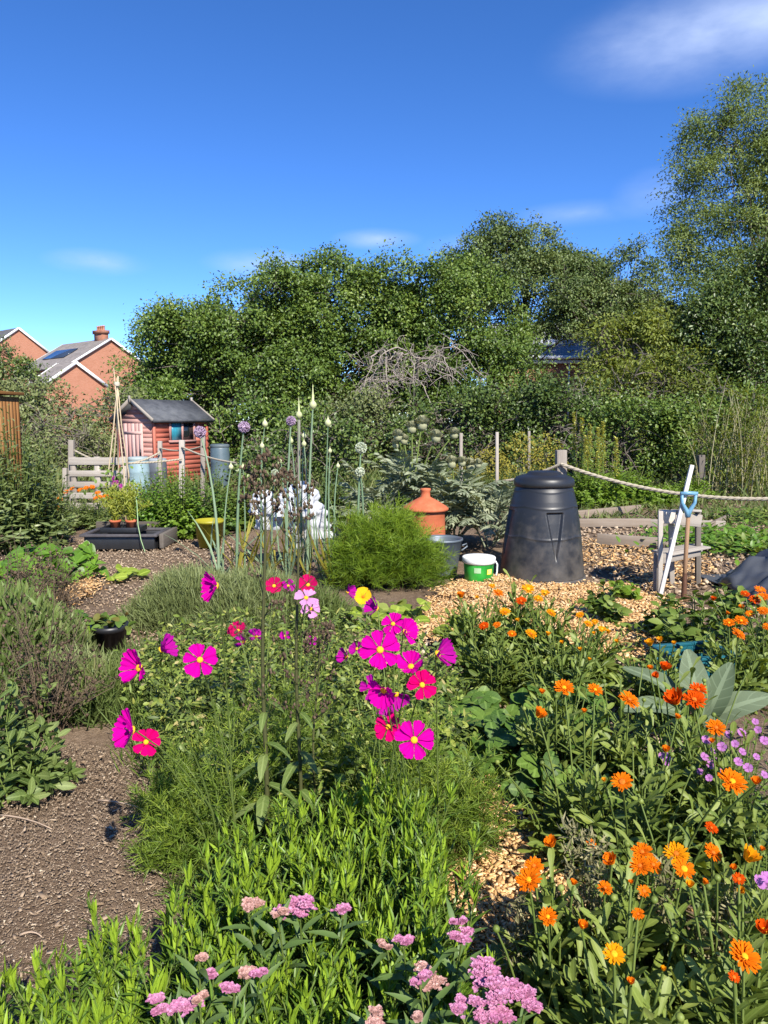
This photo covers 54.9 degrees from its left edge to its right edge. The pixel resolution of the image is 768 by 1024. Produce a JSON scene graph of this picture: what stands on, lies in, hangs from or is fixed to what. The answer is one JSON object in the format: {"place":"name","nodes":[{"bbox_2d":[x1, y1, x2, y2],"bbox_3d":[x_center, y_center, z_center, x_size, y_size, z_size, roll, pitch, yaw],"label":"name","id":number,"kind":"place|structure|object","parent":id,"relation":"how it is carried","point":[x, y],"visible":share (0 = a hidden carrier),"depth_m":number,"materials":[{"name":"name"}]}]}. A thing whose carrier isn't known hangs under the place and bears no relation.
{"place":"outdoors","nodes":[
{"label":"outdoors","id":0,"kind":"place"},
{"bbox_2d":[24,325,141,433],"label":"brick house","id":1,"kind":"structure","parent":0,"point":[79,364],"depth_m":75.14,"materials":[{"name":"brick"}]},
{"bbox_2d":[0,423,767,1022],"bbox_3d":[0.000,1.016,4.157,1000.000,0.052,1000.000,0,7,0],"label":"ground","id":2,"kind":"structure","parent":0,"point":[94,737],"depth_m":2.98,"materials":[{"name":"soil"}]},
{"bbox_2d":[0,391,23,487],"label":"tool cupboard","id":3,"kind":"object","parent":2,"relation":"on","point":[12,408],"visible":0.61,"depth_m":14.81,"materials":[{"name":"brown wood"}]},
{"bbox_2d":[0,660,38,766],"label":"sage bush","id":4,"kind":"object","parent":2,"relation":"on","point":[12,688],"visible":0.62,"depth_m":3.16,"materials":[{"name":"green plant"}]},
{"bbox_2d":[0,335,54,408],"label":"garden tree","id":5,"kind":"object","parent":2,"relation":"on","point":[26,369],"visible":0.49,"depth_m":38.73,"materials":[{"name":"green plant"}]},
{"bbox_2d":[0,715,76,808],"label":"sage bush","id":6,"kind":"object","parent":2,"relation":"on","point":[36,783],"visible":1,"depth_m":2.95,"materials":[{"name":"green plant"}]},
{"bbox_2d":[0,404,77,554],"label":"leafy shrub","id":7,"kind":"object","parent":2,"relation":"on","point":[25,517],"visible":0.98,"depth_m":8.34,"materials":[{"name":"green plant"}]},
{"bbox_2d":[0,543,77,593],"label":"plant","id":8,"kind":"object","parent":2,"relation":"on","point":[45,553],"visible":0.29,"depth_m":6.55,"materials":[{"name":"green plant"}]},
{"bbox_2d":[0,578,90,704],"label":"herb bush","id":9,"kind":"object","parent":2,"relation":"on","point":[17,590],"visible":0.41,"depth_m":4.18,"materials":[{"name":"green plant"}]},
{"bbox_2d":[0,595,98,694],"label":"herb bush","id":10,"kind":"object","parent":2,"relation":"on","point":[88,636],"visible":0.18,"depth_m":4.33,"materials":[{"name":"green plant"}]},
{"bbox_2d":[3,535,99,605],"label":"dried stalks","id":11,"kind":"object","parent":2,"relation":"on","point":[62,586],"visible":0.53,"depth_m":5.75,"materials":[{"name":"plant"}]},
{"bbox_2d":[0,571,123,739],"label":"dried stalks","id":12,"kind":"object","parent":2,"relation":"on","point":[55,697],"visible":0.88,"depth_m":3.50,"materials":[{"name":"plant"}]},
{"bbox_2d":[0,367,157,480],"bbox_3d":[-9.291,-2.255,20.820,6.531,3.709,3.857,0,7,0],"label":"hedge","id":13,"kind":"object","parent":2,"relation":"on","point":[41,403],"visible":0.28,"depth_m":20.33,"materials":[{"name":"green plant"}]},
{"bbox_2d":[69,457,127,509],"bbox_3d":[-4.631,-0.451,12.037,0.920,0.900,0.122,0,7,0],"label":"pallet","id":14,"kind":"object","parent":2,"relation":"on","point":[96,462],"visible":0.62,"depth_m":11.96,"materials":[{"name":"wood"}]},
{"bbox_2d":[37,647,162,729],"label":"grass tuft","id":15,"kind":"object","parent":2,"relation":"on","point":[100,701],"visible":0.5,"depth_m":3.76,"materials":[{"name":"plant"}]},
{"bbox_2d":[0,890,217,1023],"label":"aster clump","id":16,"kind":"object","parent":2,"relation":"on","point":[98,1005],"visible":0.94,"depth_m":1.63,"materials":[{"name":"green plant"}]},
{"bbox_2d":[86,612,135,658],"bbox_3d":[-1.738,0.776,4.742,0.294,0.288,0.241,-2,7,-15],"label":"flower pot","id":17,"kind":"object","parent":2,"relation":"on","point":[111,631],"visible":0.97,"depth_m":4.67,"materials":[{"name":"black plastic"}]},
{"bbox_2d":[79,521,177,548],"bbox_3d":[-3.134,0.281,9.029,1.100,0.210,0.930,0,7,0],"label":"planter box","id":18,"kind":"object","parent":2,"relation":"on","point":[153,537],"visible":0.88,"depth_m":8.62,"materials":[{"name":"black plastic"}]},
{"bbox_2d":[109,395,214,481],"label":"garden shed","id":19,"kind":"structure","parent":2,"relation":"on","point":[148,425],"depth_m":17.37,"materials":[{"name":"red wood"}]},
{"bbox_2d":[116,736,227,844],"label":"cosmos plant","id":20,"kind":"object","parent":2,"relation":"on","point":[147,810],"visible":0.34,"depth_m":2.67,"materials":[{"name":"green plant"}]},
{"bbox_2d":[116,778,229,890],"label":"cosmos plant","id":21,"kind":"object","parent":2,"relation":"on","point":[150,862],"visible":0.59,"depth_m":2.45,"materials":[{"name":"green plant"}]},
{"bbox_2d":[116,558,238,636],"bbox_3d":[-1.497,0.613,5.702,1.049,0.488,1.228,0,7,0],"label":"pinks mound","id":22,"kind":"object","parent":2,"relation":"on","point":[172,593],"visible":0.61,"depth_m":5.42,"materials":[{"name":"green plant"}]},
{"bbox_2d":[147,463,208,538],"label":"currant bush","id":23,"kind":"object","parent":2,"relation":"on","point":[173,518],"visible":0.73,"depth_m":9.34,"materials":[{"name":"green plant"}]},
{"bbox_2d":[112,571,309,901],"bbox_3d":[-0.533,0.687,2.338,0.626,1.177,1.077,0,7,0],"label":"cosmos plant","id":24,"kind":"object","parent":2,"relation":"on","point":[230,801],"visible":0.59,"depth_m":2.38,"materials":[{"name":"green plant"}]},
{"bbox_2d":[179,462,243,538],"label":"currant bush","id":25,"kind":"object","parent":2,"relation":"on","point":[220,509],"visible":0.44,"depth_m":9.57,"materials":[{"name":"green plant"}]},
{"bbox_2d":[145,952,286,1023],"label":"yarrow","id":26,"kind":"object","parent":2,"relation":"on","point":[195,1003],"visible":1,"depth_m":1.39,"materials":[{"name":"pink plant"}]},
{"bbox_2d":[110,797,326,1023],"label":"aster clump","id":27,"kind":"object","parent":2,"relation":"on","point":[260,880],"visible":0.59,"depth_m":1.77,"materials":[{"name":"green plant"}]},
{"bbox_2d":[94,246,356,443],"bbox_3d":[-5.063,-4.982,24.116,8.568,6.967,5.373,0,7,0],"label":"hazel tree","id":28,"kind":"object","parent":2,"relation":"on","point":[203,332],"visible":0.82,"depth_m":23.12,"materials":[{"name":"green plant"}]},
{"bbox_2d":[178,561,313,640],"bbox_3d":[-0.970,0.618,5.538,1.083,0.516,1.223,0,7,0],"label":"pinks mound","id":29,"kind":"object","parent":2,"relation":"on","point":[244,586],"visible":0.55,"depth_m":5.28,"materials":[{"name":"green plant"}]},
{"bbox_2d":[199,381,325,476],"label":"shrub","id":30,"kind":"object","parent":2,"relation":"on","point":[228,432],"visible":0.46,"depth_m":18.44,"materials":[{"name":"green plant"}]},
{"bbox_2d":[228,447,338,855],"bbox_3d":[-0.307,0.523,2.413,0.297,1.465,0.384,5,9,34],"label":"figwort","id":31,"kind":"object","parent":2,"relation":"on","point":[261,804],"visible":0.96,"depth_m":2.40,"materials":[{"name":"green plant"}]},
{"bbox_2d":[203,574,370,816],"bbox_3d":[-0.382,0.721,2.826,0.763,1.079,0.779,4,8,27],"label":"cosmos plant","id":32,"kind":"object","parent":2,"relation":"on","point":[308,590],"visible":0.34,"depth_m":2.91,"materials":[{"name":"green plant"}]},
{"bbox_2d":[219,893,372,1022],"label":"yarrow","id":33,"kind":"object","parent":2,"relation":"on","point":[297,906],"visible":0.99,"depth_m":1.60,"materials":[{"name":"plant"}]},
{"bbox_2d":[211,398,388,491],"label":"shrub","id":34,"kind":"object","parent":2,"relation":"on","point":[346,435],"visible":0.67,"depth_m":15.08,"materials":[{"name":"green plant"}]},
{"bbox_2d":[259,577,362,636],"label":"grass tuft","id":35,"kind":"object","parent":2,"relation":"on","point":[324,598],"visible":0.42,"depth_m":5.32,"materials":[{"name":"plant"}]},
{"bbox_2d":[230,239,443,429],"bbox_3d":[-1.644,-5.427,24.799,7.062,7.675,5.655,0,7,0],"label":"hazel tree","id":36,"kind":"object","parent":2,"relation":"on","point":[356,284],"visible":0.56,"depth_m":23.56,"materials":[{"name":"green plant"}]},
{"bbox_2d":[307,377,434,476],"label":"shrub","id":37,"kind":"object","parent":2,"relation":"on","point":[366,408],"visible":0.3,"depth_m":18.88,"materials":[{"name":"green plant"}]},
{"bbox_2d":[21,537,726,968],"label":"woodchip mulch","id":38,"kind":"object","parent":2,"relation":"on","point":[499,889],"visible":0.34,"depth_m":5.25,"materials":[{"name":"brown wood"}]},
{"bbox_2d":[329,460,425,526],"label":"artichoke plant","id":39,"kind":"object","parent":2,"relation":"on","point":[397,485],"visible":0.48,"depth_m":8.88,"materials":[{"name":"green plant"}]},
{"bbox_2d":[267,756,490,1020],"bbox_3d":[-0.027,1.005,2.039,0.586,0.502,0.884,-1,7,-9],"label":"aster clump","id":40,"kind":"object","parent":2,"relation":"on","point":[411,888],"visible":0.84,"depth_m":1.94,"materials":[{"name":"green plant"}]},
{"bbox_2d":[0,519,767,1023],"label":"bark crumbs","id":41,"kind":"object","parent":2,"relation":"on","point":[586,531],"visible":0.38,"depth_m":2.80,"materials":[{"name":"wood"}]},
{"bbox_2d":[2,441,767,642],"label":"rough grass","id":42,"kind":"structure","parent":2,"relation":"on","point":[368,483],"depth_m":14.23,"materials":[{"name":"plant"}]},
{"bbox_2d":[312,490,461,592],"bbox_3d":[0.017,0.345,6.816,1.421,1.108,1.280,0,7,0],"label":"fennel","id":43,"kind":"object","parent":2,"relation":"on","point":[385,547],"visible":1,"depth_m":6.60,"materials":[{"name":"green plant"}]},
{"bbox_2d":[271,896,504,1023],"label":"aster clump","id":44,"kind":"object","parent":2,"relation":"on","point":[330,1011],"visible":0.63,"depth_m":1.59,"materials":[{"name":"green plant"}]},
{"bbox_2d":[292,595,503,882],"bbox_3d":[0.019,0.752,2.484,0.767,1.080,1.310,0,7,0],"label":"cosmos plant","id":45,"kind":"object","parent":2,"relation":"on","point":[386,702],"visible":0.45,"depth_m":2.31,"materials":[{"name":"green plant"}]},
{"bbox_2d":[338,415,474,516],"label":"artichoke plant","id":46,"kind":"object","parent":2,"relation":"on","point":[389,467],"visible":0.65,"depth_m":9.08,"materials":[{"name":"green plant"}]},
{"bbox_2d":[346,894,487,1023],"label":"yarrow","id":47,"kind":"object","parent":2,"relation":"on","point":[462,938],"visible":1,"depth_m":1.51,"materials":[{"name":"plant"}]},
{"bbox_2d":[347,333,490,454],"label":"dead branches","id":48,"kind":"object","parent":2,"relation":"on","point":[395,371],"visible":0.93,"depth_m":21.11,"materials":[{"name":"wood"}]},
{"bbox_2d":[403,488,448,536],"bbox_3d":[0.437,0.139,7.827,0.490,0.790,0.490,0,7,0],"label":"rhubarb forcer","id":49,"kind":"object","parent":2,"relation":"on","point":[427,504],"visible":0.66,"depth_m":7.65,"materials":[{"name":"ceramic"}]},
{"bbox_2d":[96,601,767,905],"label":"weeds","id":50,"kind":"object","parent":2,"relation":"on","point":[154,711],"visible":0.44,"depth_m":3.55,"materials":[{"name":"green plant"}]},
{"bbox_2d":[348,237,563,459],"bbox_3d":[2.281,-5.180,24.291,7.723,7.293,5.626,0,7,0],"label":"hazel tree","id":51,"kind":"object","parent":2,"relation":"on","point":[486,345],"visible":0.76,"depth_m":23.16,"materials":[{"name":"green plant"}]},
{"bbox_2d":[378,724,534,871],"bbox_3d":[0.200,1.006,2.532,0.630,0.561,0.623,0,7,0],"label":"cosmos plant","id":52,"kind":"object","parent":2,"relation":"on","point":[483,819],"visible":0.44,"depth_m":2.46,"materials":[{"name":"green plant"}]},
{"bbox_2d":[403,455,509,536],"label":"artichoke plant","id":53,"kind":"object","parent":2,"relation":"on","point":[472,466],"visible":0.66,"depth_m":8.65,"materials":[{"name":"green plant"}]},
{"bbox_2d":[362,375,563,470],"bbox_3d":[1.995,-2.080,19.378,5.468,2.871,3.891,0,7,0],"label":"shrub","id":54,"kind":"object","parent":2,"relation":"on","point":[473,407],"visible":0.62,"depth_m":18.80,"materials":[{"name":"green plant"}]},
{"bbox_2d":[383,955,542,1023],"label":"yarrow","id":55,"kind":"object","parent":2,"relation":"on","point":[498,989],"visible":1,"depth_m":1.36,"materials":[{"name":"pink plant"}]},
{"bbox_2d":[425,583,510,668],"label":"calendula","id":56,"kind":"object","parent":2,"relation":"on","point":[460,630],"visible":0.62,"depth_m":4.50,"materials":[{"name":"green plant"}]},
{"bbox_2d":[418,686,519,743],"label":"strawberry plant","id":57,"kind":"object","parent":2,"relation":"on","point":[488,703],"visible":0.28,"depth_m":3.46,"materials":[{"name":"green plant"}]},
{"bbox_2d":[433,706,538,781],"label":"strawberry plant","id":58,"kind":"object","parent":2,"relation":"on","point":[498,721],"visible":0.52,"depth_m":3.10,"materials":[{"name":"green plant"}]},
{"bbox_2d":[445,472,526,548],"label":"artichoke plant","id":59,"kind":"object","parent":2,"relation":"on","point":[480,513],"visible":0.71,"depth_m":8.33,"materials":[{"name":"green plant"}]},
{"bbox_2d":[445,591,549,707],"bbox_3d":[0.652,0.758,3.996,0.566,0.608,0.773,-2,7,-13],"label":"calendula","id":60,"kind":"object","parent":2,"relation":"on","point":[496,672],"visible":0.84,"depth_m":4.01,"materials":[{"name":"green plant"}]},
{"bbox_2d":[426,206,632,383],"bbox_3d":[6.158,-8.095,32.721,10.142,10.989,6.321,0,7,0],"label":"hawthorn tree","id":61,"kind":"object","parent":2,"relation":"on","point":[517,257],"visible":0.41,"depth_m":31.38,"materials":[{"name":"green plant"}]},
{"bbox_2d":[484,569,576,655],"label":"calendula","id":62,"kind":"object","parent":2,"relation":"on","point":[513,616],"visible":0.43,"depth_m":4.77,"materials":[{"name":"green plant"}]},
{"bbox_2d":[488,884,573,981],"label":"seeding weed","id":63,"kind":"object","parent":2,"relation":"on","point":[524,925],"visible":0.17,"depth_m":1.82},
{"bbox_2d":[498,470,585,583],"bbox_3d":[1.520,0.132,7.071,0.824,1.050,0.824,0,7,0],"label":"compost bin","id":64,"kind":"object","parent":2,"relation":"on","point":[542,538],"visible":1,"depth_m":6.78,"materials":[{"name":"plastic"}]},
{"bbox_2d":[419,580,669,657],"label":"woodchip path","id":65,"kind":"structure","parent":2,"relation":"on","point":[506,594],"depth_m":6.09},
{"bbox_2d":[577,579,632,627],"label":"potato plant","id":66,"kind":"object","parent":65,"relation":"on","point":[607,608],"visible":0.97,"depth_m":5.46,"materials":[{"name":"green plant"}]},
{"bbox_2d":[501,744,594,811],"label":"strawberry plant","id":67,"kind":"object","parent":2,"relation":"on","point":[526,760],"visible":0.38,"depth_m":2.82,"materials":[{"name":"green plant"}]},
{"bbox_2d":[504,584,596,671],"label":"calendula","id":68,"kind":"object","parent":2,"relation":"on","point":[542,643],"visible":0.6,"depth_m":4.39,"materials":[{"name":"green plant"}]},
{"bbox_2d":[476,834,626,1023],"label":"calendula","id":69,"kind":"object","parent":2,"relation":"on","point":[551,939],"visible":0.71,"depth_m":1.72,"materials":[{"name":"green plant"}]},
{"bbox_2d":[476,361,635,476],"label":"shrub","id":70,"kind":"object","parent":2,"relation":"on","point":[550,402],"visible":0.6,"depth_m":18.37,"materials":[{"name":"green plant"}]},
{"bbox_2d":[506,675,618,814],"bbox_3d":[0.699,0.900,2.967,0.533,0.568,0.537,0,7,0],"label":"calendula","id":71,"kind":"object","parent":2,"relation":"on","point":[558,727],"visible":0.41,"depth_m":2.92,"materials":[{"name":"green plant"}]},
{"bbox_2d":[510,685,617,741],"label":"strawberry plant","id":72,"kind":"object","parent":2,"relation":"on","point":[518,698],"visible":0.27,"depth_m":3.55,"materials":[{"name":"green plant"}]},
{"bbox_2d":[508,609,623,726],"bbox_3d":[0.899,0.815,3.622,0.519,0.599,0.979,3,8,20],"label":"calendula","id":73,"kind":"object","parent":2,"relation":"on","point":[575,675],"visible":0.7,"depth_m":3.70,"materials":[{"name":"green plant"}]},
{"bbox_2d":[495,679,670,879],"bbox_3d":[0.679,0.932,2.532,0.574,0.608,0.570,2,7,16],"label":"calendula","id":74,"kind":"object","parent":2,"relation":"on","point":[597,808],"visible":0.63,"depth_m":2.50,"materials":[{"name":"green plant"}]},
{"bbox_2d":[557,811,619,979],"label":"seeding weed","id":75,"kind":"object","parent":2,"relation":"on","point":[588,875],"visible":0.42,"depth_m":1.82,"materials":[{"name":"plant"}]},
{"bbox_2d":[551,613,635,696],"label":"calendula","id":76,"kind":"object","parent":2,"relation":"on","point":[607,664],"visible":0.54,"depth_m":4.20,"materials":[{"name":"green plant"}]},
{"bbox_2d":[567,455,621,508],"bbox_3d":[3.547,-0.517,12.728,1.137,0.932,1.109,0,7,0],"label":"nettle patch","id":77,"kind":"object","parent":2,"relation":"on","point":[586,493],"visible":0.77,"depth_m":12.59,"materials":[{"name":"green plant"}]},
{"bbox_2d":[504,839,702,1023],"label":"calendula","id":78,"kind":"object","parent":2,"relation":"on","point":[637,864],"visible":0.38,"depth_m":1.73,"materials":[{"name":"green plant"}]},
{"bbox_2d":[536,231,677,455],"bbox_3d":[9.286,-6.904,30.864,6.174,9.083,4.845,0,7,0],"label":"hawthorn tree","id":79,"kind":"object","parent":2,"relation":"on","point":[623,295],"visible":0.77,"depth_m":30.02,"materials":[{"name":"green plant"}]},
{"bbox_2d":[515,879,711,1023],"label":"calendula","id":80,"kind":"object","parent":2,"relation":"on","point":[635,1003],"visible":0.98,"depth_m":1.56,"materials":[{"name":"green plant"}]},
{"bbox_2d":[536,375,701,484],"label":"shrub","id":81,"kind":"object","parent":2,"relation":"on","point":[611,419],"visible":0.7,"depth_m":17.10,"materials":[{"name":"green plant"}]},
{"bbox_2d":[543,296,711,460],"bbox_3d":[7.665,-3.791,22.014,5.546,5.122,3.962,0,7,0],"label":"willow bush","id":82,"kind":"object","parent":2,"relation":"on","point":[653,334],"visible":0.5,"depth_m":21.62,"materials":[{"name":"green plant"}]},
{"bbox_2d":[559,663,700,822],"bbox_3d":[0.949,0.900,2.853,0.532,0.606,0.608,-6,9,-39],"label":"calendula","id":83,"kind":"object","parent":2,"relation":"on","point":[623,749],"visible":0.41,"depth_m":2.80,"materials":[{"name":"green plant"}]},
{"bbox_2d":[540,713,760,916],"bbox_3d":[0.809,0.962,2.302,0.578,0.621,0.693,0,7,0],"label":"calendula","id":84,"kind":"object","parent":2,"relation":"on","point":[684,833],"visible":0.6,"depth_m":2.29,"materials":[{"name":"green plant"}]},
{"bbox_2d":[613,636,691,728],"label":"calendula","id":85,"kind":"object","parent":2,"relation":"on","point":[646,685],"visible":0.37,"depth_m":3.69,"materials":[{"name":"green plant"}]},
{"bbox_2d":[594,338,725,453],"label":"shrub","id":86,"kind":"object","parent":2,"relation":"on","point":[647,372],"visible":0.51,"depth_m":19.93,"materials":[{"name":"green plant"}]},
{"bbox_2d":[594,819,731,1019],"bbox_3d":[0.696,1.060,1.862,0.452,0.526,0.563,2,7,13],"label":"calendula","id":87,"kind":"object","parent":2,"relation":"on","point":[679,860],"visible":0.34,"depth_m":1.80,"materials":[{"name":"green plant"}]},
{"bbox_2d":[651,509,710,592],"bbox_3d":[2.660,0.316,6.643,0.413,0.734,0.869,5,9,36],"label":"timber stand","id":88,"kind":"object","parent":2,"relation":"on","point":[660,553],"visible":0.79,"depth_m":6.44,"materials":[{"name":"wood"}]},
{"bbox_2d":[616,656,749,832],"bbox_3d":[1.173,0.878,2.875,0.559,0.653,0.536,6,9,39],"label":"calendula","id":89,"kind":"object","parent":2,"relation":"on","point":[687,722],"visible":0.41,"depth_m":2.84,"materials":[{"name":"green plant"}]},
{"bbox_2d":[619,649,767,742],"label":"mullein rosette","id":90,"kind":"object","parent":2,"relation":"on","point":[720,682],"visible":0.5,"depth_m":3.37,"materials":[{"name":"plant"}]},
{"bbox_2d":[645,590,741,665],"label":"potato plant","id":91,"kind":"object","parent":2,"relation":"on","point":[679,633],"visible":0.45,"depth_m":4.48,"materials":[{"name":"green plant"}]},
{"bbox_2d":[625,366,767,485],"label":"shrub","id":92,"kind":"object","parent":2,"relation":"on","point":[693,407],"visible":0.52,"depth_m":16.75,"materials":[{"name":"green plant"}]},
{"bbox_2d":[646,843,750,966],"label":"seeding weed","id":93,"kind":"object","parent":2,"relation":"on","point":[723,910],"visible":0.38,"depth_m":1.81,"materials":[{"name":"plant"}]},
{"bbox_2d":[638,798,767,1015],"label":"calendula","id":94,"kind":"object","parent":2,"relation":"on","point":[751,856],"visible":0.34,"depth_m":1.82,"materials":[{"name":"green plant"}]},
{"bbox_2d":[644,238,767,465],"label":"elder tree","id":95,"kind":"object","parent":2,"relation":"on","point":[719,316],"visible":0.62,"depth_m":20.69,"materials":[{"name":"green plant"}]},
{"bbox_2d":[645,65,767,445],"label":"ash tree","id":96,"kind":"object","parent":2,"relation":"on","point":[753,184],"visible":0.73,"depth_m":34.40,"materials":[{"name":"green plant"}]},
{"bbox_2d":[657,872,767,1023],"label":"calendula","id":97,"kind":"object","parent":2,"relation":"on","point":[743,983],"visible":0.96,"depth_m":1.58,"materials":[{"name":"green plant"}]},
{"bbox_2d":[663,687,767,909],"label":"calendula","id":98,"kind":"object","parent":2,"relation":"on","point":[731,834],"visible":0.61,"depth_m":2.43,"materials":[{"name":"green plant"}]},
{"bbox_2d":[675,715,767,838],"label":"cranesbill","id":99,"kind":"object","parent":2,"relation":"on","point":[761,800],"visible":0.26,"depth_m":2.49,"materials":[{"name":"purple plant"}]},
{"bbox_2d":[677,375,767,496],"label":"reed clump","id":100,"kind":"object","parent":2,"relation":"on","point":[718,478],"visible":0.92,"depth_m":14.34,"materials":[{"name":"plant"}]},
{"bbox_2d":[690,610,767,713],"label":"calendula","id":101,"kind":"object","parent":2,"relation":"on","point":[753,681],"visible":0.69,"depth_m":3.91,"materials":[{"name":"green plant"}]},
{"bbox_2d":[695,582,767,649],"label":"potato plant","id":102,"kind":"object","parent":2,"relation":"on","point":[731,602],"visible":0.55,"depth_m":5.00,"materials":[{"name":"green plant"}]},
{"bbox_2d":[701,549,767,604],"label":"tarpaulin","id":103,"kind":"object","parent":2,"relation":"on","point":[749,573],"visible":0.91,"depth_m":6.50,"materials":[{"name":"plastic"}]},
{"bbox_2d":[711,586,767,682],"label":"calendula","id":104,"kind":"object","parent":2,"relation":"on","point":[762,611],"visible":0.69,"depth_m":4.24,"materials":[{"name":"green plant"}]},
{"bbox_2d":[0,0,767,421],"label":"sky","id":105,"kind":"structure","parent":0,"point":[147,147],"materials":[{"name":"blue"}]},
{"bbox_2d":[485,324,600,443],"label":"brick house","id":106,"kind":"structure","parent":0,"point":[562,353],"depth_m":45.29,"materials":[{"name":"brick"}]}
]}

